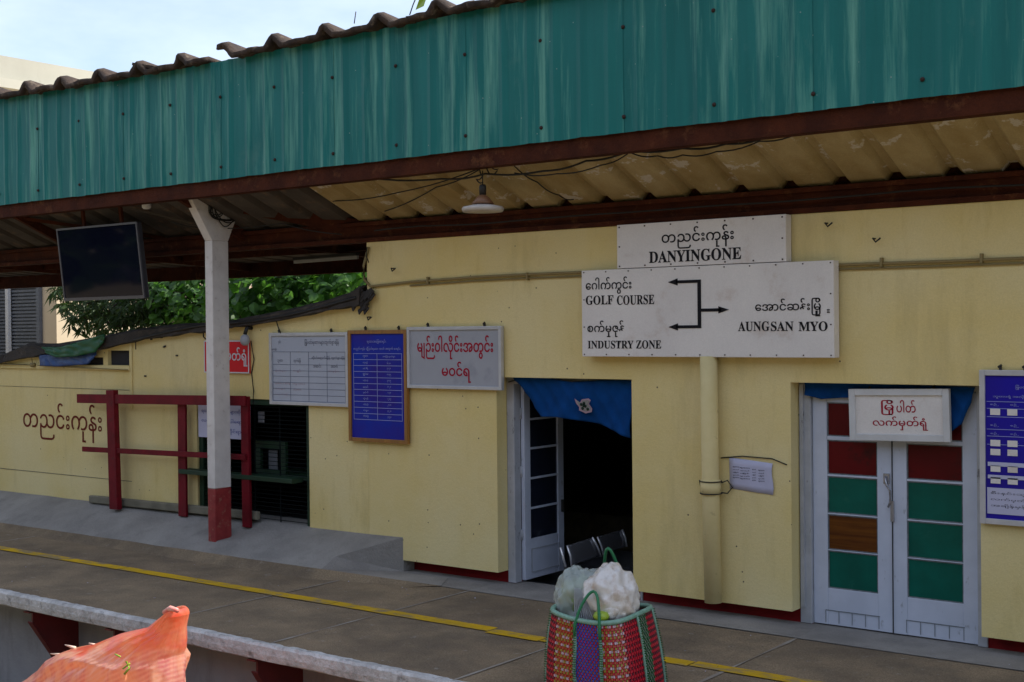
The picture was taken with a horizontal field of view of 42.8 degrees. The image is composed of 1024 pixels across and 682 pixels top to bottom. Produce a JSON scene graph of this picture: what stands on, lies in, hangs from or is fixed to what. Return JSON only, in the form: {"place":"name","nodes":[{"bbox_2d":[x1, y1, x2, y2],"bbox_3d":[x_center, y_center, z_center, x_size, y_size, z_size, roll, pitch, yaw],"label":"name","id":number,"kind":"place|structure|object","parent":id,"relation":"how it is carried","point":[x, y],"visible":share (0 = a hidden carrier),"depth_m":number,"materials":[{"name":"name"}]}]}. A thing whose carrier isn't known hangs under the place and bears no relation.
{"place":"outdoors","nodes":[
{"label":"outdoors","id":0,"kind":"place"},
{"bbox_2d":[0,0,470,72],"label":"sky","id":1,"kind":"structure","parent":0,"point":[90,35],"materials":[{"name":"white"}]},
{"bbox_2d":[564,498,632,551],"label":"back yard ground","id":2,"kind":"structure","parent":0,"point":[588,521],"depth_m":15.22,"materials":[{"name":"black"}]},
{"bbox_2d":[0,55,92,90],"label":"white building","id":3,"kind":"structure","parent":2,"relation":"on","point":[15,73],"depth_m":33.31,"materials":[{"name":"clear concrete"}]},
{"bbox_2d":[0,286,250,353],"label":"tan building","id":4,"kind":"structure","parent":2,"relation":"on","point":[26,317],"depth_m":31.21,"materials":[{"name":"paint"}]},
{"bbox_2d":[45,279,229,339],"bbox_3d":[-7.189,-0.320,25.263,5.268,4.752,3.172,0,1,37],"label":"mango tree","id":5,"kind":"object","parent":2,"relation":"on","point":[117,315],"visible":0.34,"depth_m":24.56,"materials":[{"name":"green plant"}]},
{"bbox_2d":[137,272,366,326],"bbox_3d":[-4.088,-0.463,22.501,7.168,5.029,3.566,0,1,37],"label":"broadleaf tree","id":6,"kind":"object","parent":2,"relation":"on","point":[263,295],"visible":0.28,"depth_m":21.19,"materials":[{"name":"green plant"}]},
{"label":"ground","id":7,"kind":"structure","parent":0,"visible":0},
{"bbox_2d":[22,605,190,681],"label":"net sack","id":8,"kind":"object","parent":7,"relation":"on","point":[157,650],"visible":1,"depth_m":8.70,"materials":[{"name":"orange"}]},
{"bbox_2d":[0,544,632,681],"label":"platform retaining wall","id":9,"kind":"structure","parent":7,"relation":"on","point":[24,654],"depth_m":12.80,"materials":[{"name":"grey concrete"}]},
{"bbox_2d":[23,610,78,656],"bbox_3d":[-4.271,2.902,12.145,0.090,0.866,0.540,0,1,37],"label":"platform bracket","id":10,"kind":"object","parent":9,"relation":"attached to","point":[54,634],"visible":0.49,"depth_m":12.15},
{"bbox_2d":[105,628,124,635],"bbox_3d":[-3.297,2.899,11.409,0.090,0.866,0.540,0,1,37],"label":"platform bracket","id":11,"kind":"object","parent":9,"relation":"attached to","point":[116,632],"visible":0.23,"depth_m":11.24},
{"bbox_2d":[247,658,302,681],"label":"platform bracket","id":12,"kind":"object","parent":9,"relation":"attached to","point":[269,672],"visible":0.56,"depth_m":10.28,"materials":[{"name":"red metal"}]},
{"bbox_2d":[0,490,1023,681],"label":"platform","id":13,"kind":"structure","parent":9,"relation":"on","point":[305,559],"depth_m":11.25,"materials":[{"name":"grey concrete"}]},
{"bbox_2d":[0,546,124,568],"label":"yellow line","id":14,"kind":"object","parent":13,"relation":"on","point":[62,558],"visible":1,"depth_m":13.91,"materials":[{"name":"yellow paint"}]},
{"bbox_2d":[77,390,251,527],"bbox_3d":[-4.056,1.302,15.019,3.044,1.442,0.105,0,1,37],"label":"maroon fence","id":15,"kind":"object","parent":13,"relation":"on","point":[112,399],"visible":1,"depth_m":14.84,"materials":[{"name":"paint"}]},
{"bbox_2d":[89,495,259,519],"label":"concrete curb","id":16,"kind":"structure","parent":13,"relation":"on","point":[168,506],"depth_m":15.11,"materials":[{"name":"grey concrete"}]},
{"bbox_2d":[0,285,374,533],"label":"annex building","id":17,"kind":"structure","parent":13,"relation":"on","point":[310,464],"depth_m":15.34,"materials":[{"name":"yellow paint"}]},
{"bbox_2d":[39,352,96,366],"bbox_3d":[-5.513,0.216,16.181,1.214,0.205,0.044,0,1,37],"label":"tarpaulin","id":18,"kind":"object","parent":17,"relation":"hanging from","point":[49,360],"visible":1,"depth_m":16.19,"materials":[{"name":"blue plastic"}]},
{"bbox_2d":[41,334,104,356],"bbox_3d":[-5.395,0.060,16.032,1.309,0.286,0.045,0,1,37],"label":"tarpaulin","id":19,"kind":"object","parent":17,"relation":"hanging from","point":[87,346],"visible":1,"depth_m":15.96,"materials":[{"name":"green plastic"}]},
{"bbox_2d":[198,405,250,438],"bbox_3d":[-3.207,0.899,14.537,0.860,0.370,0.018,0,1,37],"label":"counter notice","id":20,"kind":"object","parent":17,"relation":"attached to","point":[235,422],"visible":0.34,"depth_m":14.45,"materials":[{"name":"white paper"}]},
{"bbox_2d":[204,340,250,372],"bbox_3d":[-3.159,0.174,14.466,0.745,0.360,0.024,0,1,37],"label":"ticket office sign","id":21,"kind":"object","parent":17,"relation":"attached to","point":[239,358],"visible":0.49,"depth_m":14.34,"materials":[{"name":"red metal"}]},
{"bbox_2d":[240,326,253,404],"bbox_3d":[-2.887,0.268,14.199,0.110,0.862,0.145,0,1,37],"label":"wall lamp","id":22,"kind":"object","parent":17,"relation":"attached to","point":[244,339],"visible":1,"depth_m":14.17,"materials":[{"name":"white metal"}]},
{"bbox_2d":[256,440,287,474],"bbox_3d":[-2.625,1.271,14.277,0.480,0.350,0.050,0,1,37],"label":"counter window","id":23,"kind":"structure","parent":17,"relation":"in","point":[260,446],"depth_m":14.27,"materials":[{"name":"green paint"}]},
{"bbox_2d":[269,328,347,406],"bbox_3d":[-2.128,0.273,13.678,1.170,0.807,0.045,0,1,37],"label":"whiteboard","id":24,"kind":"object","parent":17,"relation":"hanging from","point":[309,369],"visible":1,"depth_m":13.66,"materials":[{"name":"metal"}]},
{"bbox_2d":[189,199,234,541],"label":"canopy column","id":25,"kind":"structure","parent":13,"relation":"on","point":[213,225],"depth_m":14.01,"materials":[{"name":"white paint"}]},
{"bbox_2d":[0,0,1023,288],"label":"platform canopy","id":26,"kind":"object","parent":25,"relation":"on","point":[870,104],"visible":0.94,"depth_m":11.15,"materials":[{"name":"teal metal"}]},
{"bbox_2d":[56,207,148,300],"bbox_3d":[-4.660,-1.030,14.821,1.500,1.120,0.105,0,7,37],"label":"television","id":27,"kind":"object","parent":26,"relation":"hanging from","point":[104,262],"visible":0.94,"depth_m":14.75,"materials":[{"name":"grey"}]},
{"bbox_2d":[142,204,150,208],"bbox_3d":[-3.978,-1.515,14.207,0.100,0.159,0.100,0,1,37],"label":"bare bulb","id":28,"kind":"object","parent":26,"relation":"hanging from","point":[146,206],"visible":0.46,"depth_m":14.17,"materials":[{"name":"white glass"}]},
{"bbox_2d":[293,252,359,263],"bbox_3d":[-2.205,-0.981,15.446,1.050,0.088,0.060,0,1,37],"label":"tube light","id":29,"kind":"object","parent":26,"relation":"attached to","point":[349,256],"visible":1,"depth_m":15.41,"materials":[{"name":"metal"}]},
{"bbox_2d":[409,0,425,14],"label":"roof weed","id":30,"kind":"object","parent":26,"relation":"on","point":[421,3],"visible":0.96,"depth_m":12.14,"materials":[{"name":"green plant"}]},
{"bbox_2d":[170,137,789,234],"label":"hanging cables","id":31,"kind":"object","parent":26,"relation":"hanging from","point":[563,168],"visible":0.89,"depth_m":11.15,"materials":[{"name":"black rubber"}]},
{"bbox_2d":[462,171,503,213],"bbox_3d":[-0.255,-1.302,11.370,0.370,0.360,0.370,0,1,37],"label":"pendant lamp","id":32,"kind":"object","parent":26,"relation":"hanging from","point":[482,203],"visible":1,"depth_m":11.30,"materials":[{"name":"white metal"}]},
{"bbox_2d":[119,567,338,603],"bbox_3d":[-2.767,2.310,12.402,2.990,0.001,0.148,0,1,37],"label":"yellow line","id":33,"kind":"object","parent":13,"relation":"on","point":[253,589],"visible":1,"depth_m":12.29,"materials":[{"name":"yellow paint"}]},
{"bbox_2d":[330,602,496,630],"bbox_3d":[-0.860,2.304,10.962,1.770,0.001,0.148,0,1,37],"label":"yellow line","id":34,"kind":"object","parent":13,"relation":"on","point":[420,617],"visible":1,"depth_m":10.92,"materials":[{"name":"yellow paint"}]},
{"bbox_2d":[486,629,545,640],"bbox_3d":[0.029,2.302,10.231,0.510,0.001,0.144,0,1,37],"label":"yellow line","id":35,"kind":"object","parent":13,"relation":"on","point":[516,634],"visible":0.94,"depth_m":10.24,"materials":[{"name":"yellow paint"}]},
{"bbox_2d":[544,547,667,681],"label":"woven basket","id":36,"kind":"object","parent":13,"relation":"on","point":[624,649],"visible":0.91,"depth_m":8.41,"materials":[{"name":"multicoloured"}]},
{"bbox_2d":[553,565,597,619],"bbox_3d":[0.489,1.742,8.725,0.446,0.476,0.460,0,1,37],"label":"plastic bag","id":37,"kind":"object","parent":36,"relation":"in","point":[568,598],"visible":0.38,"depth_m":8.62,"materials":[{"name":"grey plastic"}]},
{"bbox_2d":[582,562,639,620],"bbox_3d":[0.647,1.689,8.591,0.412,0.476,0.386,-1,1,-23],"label":"produce bag","id":38,"kind":"object","parent":36,"relation":"in","point":[614,585],"visible":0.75,"depth_m":8.45,"materials":[{"name":"white plastic"}]},
{"bbox_2d":[540,638,694,665],"bbox_3d":[0.761,2.300,9.690,1.290,0.001,0.147,0,1,37],"label":"yellow line","id":39,"kind":"object","parent":13,"relation":"on","point":[677,661],"visible":0.23,"depth_m":9.37,"materials":[{"name":"yellow paint"}]},
{"bbox_2d":[362,199,1023,652],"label":"station building","id":40,"kind":"structure","parent":13,"relation":"on","point":[842,529],"depth_m":10.67,"materials":[{"name":"yellow paint"}]},
{"bbox_2d":[347,326,409,443],"bbox_3d":[-1.339,0.432,13.077,0.798,1.168,0.045,0,1,37],"label":"timetable poster","id":41,"kind":"object","parent":40,"relation":"attached to","point":[378,401],"visible":1,"depth_m":13.06,"materials":[{"name":"blue paper"}]},
{"bbox_2d":[406,322,503,389],"bbox_3d":[-0.554,0.140,12.478,1.168,0.640,0.045,0,1,37],"label":"station notice","id":42,"kind":"object","parent":40,"relation":"attached to","point":[464,357],"visible":1,"depth_m":12.45,"materials":[{"name":"metal"}]},
{"bbox_2d":[520,386,564,579],"bbox_3d":[0.303,1.332,12.608,0.077,1.860,0.662,0,1,37],"label":"door leaf","id":43,"kind":"structure","parent":40,"relation":"in","point":[541,468],"depth_m":12.58,"materials":[{"name":"white paint"}]},
{"bbox_2d":[508,378,631,438],"bbox_3d":[0.500,0.584,11.843,1.397,0.539,0.088,0,1,38],"label":"door cloth","id":44,"kind":"object","parent":40,"relation":"hanging from","point":[607,403],"depth_m":11.70,"materials":[{"name":"blue fabric"}]},
{"bbox_2d":[560,529,632,572],"bbox_3d":[1.197,2.281,12.845,0.500,0.780,1.830,0,1,37],"label":"steel bench","id":45,"kind":"object","parent":40,"relation":"on","point":[583,550],"visible":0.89,"depth_m":12.66,"materials":[{"name":"grey metal"}]},
{"bbox_2d":[617,214,790,268],"bbox_3d":[1.562,-0.814,10.816,1.576,0.374,0.104,0,1,37],"label":"name sign","id":46,"kind":"object","parent":40,"relation":"attached to","point":[744,240],"visible":1,"depth_m":10.73,"materials":[{"name":"white metal"}]},
{"bbox_2d":[582,260,838,357],"bbox_3d":[1.575,-0.244,10.802,2.340,0.753,0.105,0,1,37],"label":"direction sign","id":47,"kind":"object","parent":40,"relation":"attached to","point":[782,310],"visible":1,"depth_m":10.68,"materials":[{"name":"white metal"}]},
{"bbox_2d":[721,456,786,494],"bbox_3d":[1.964,1.089,10.619,0.590,0.305,0.017,0,1,37],"label":"paper notice","id":48,"kind":"object","parent":40,"relation":"attached to","point":[751,476],"visible":1,"depth_m":10.63,"materials":[{"name":"grey paper"}]},
{"bbox_2d":[813,397,893,632],"bbox_3d":[2.693,1.327,10.310,0.672,1.880,0.084,0,1,37],"label":"door leaf","id":49,"kind":"structure","parent":40,"relation":"in","point":[853,505],"depth_m":10.34,"materials":[{"name":"white paint"}]},
{"bbox_2d":[804,383,974,430],"bbox_3d":[2.893,0.526,10.075,1.354,0.386,0.070,0,1,37],"label":"door cloth","id":50,"kind":"object","parent":40,"relation":"hanging from","point":[961,399],"depth_m":10.00,"materials":[{"name":"blue fabric"}]},
{"bbox_2d":[848,385,951,441],"bbox_3d":[2.972,0.541,9.983,0.783,0.441,0.120,-2,0,37],"label":"office sign","id":51,"kind":"object","parent":40,"relation":"attached to","point":[918,415],"visible":0.99,"depth_m":9.94,"materials":[{"name":"white metal"}]},
{"bbox_2d":[891,392,977,644],"bbox_3d":[3.217,1.325,9.933,0.655,1.880,0.048,0,1,37],"label":"door leaf","id":52,"kind":"structure","parent":40,"relation":"in","point":[935,573],"depth_m":9.92,"materials":[{"name":"white paint"}]},
{"bbox_2d":[979,364,1023,526],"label":"ticket poster","id":53,"kind":"object","parent":40,"relation":"attached to","point":[1001,417],"visible":1,"depth_m":9.40,"materials":[{"name":"paper"}]},
{"bbox_2d":[690,661,820,681],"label":"yellow line","id":54,"kind":"object","parent":13,"relation":"on","point":[746,672],"visible":1,"depth_m":9.04,"materials":[{"name":"yellow paint"}]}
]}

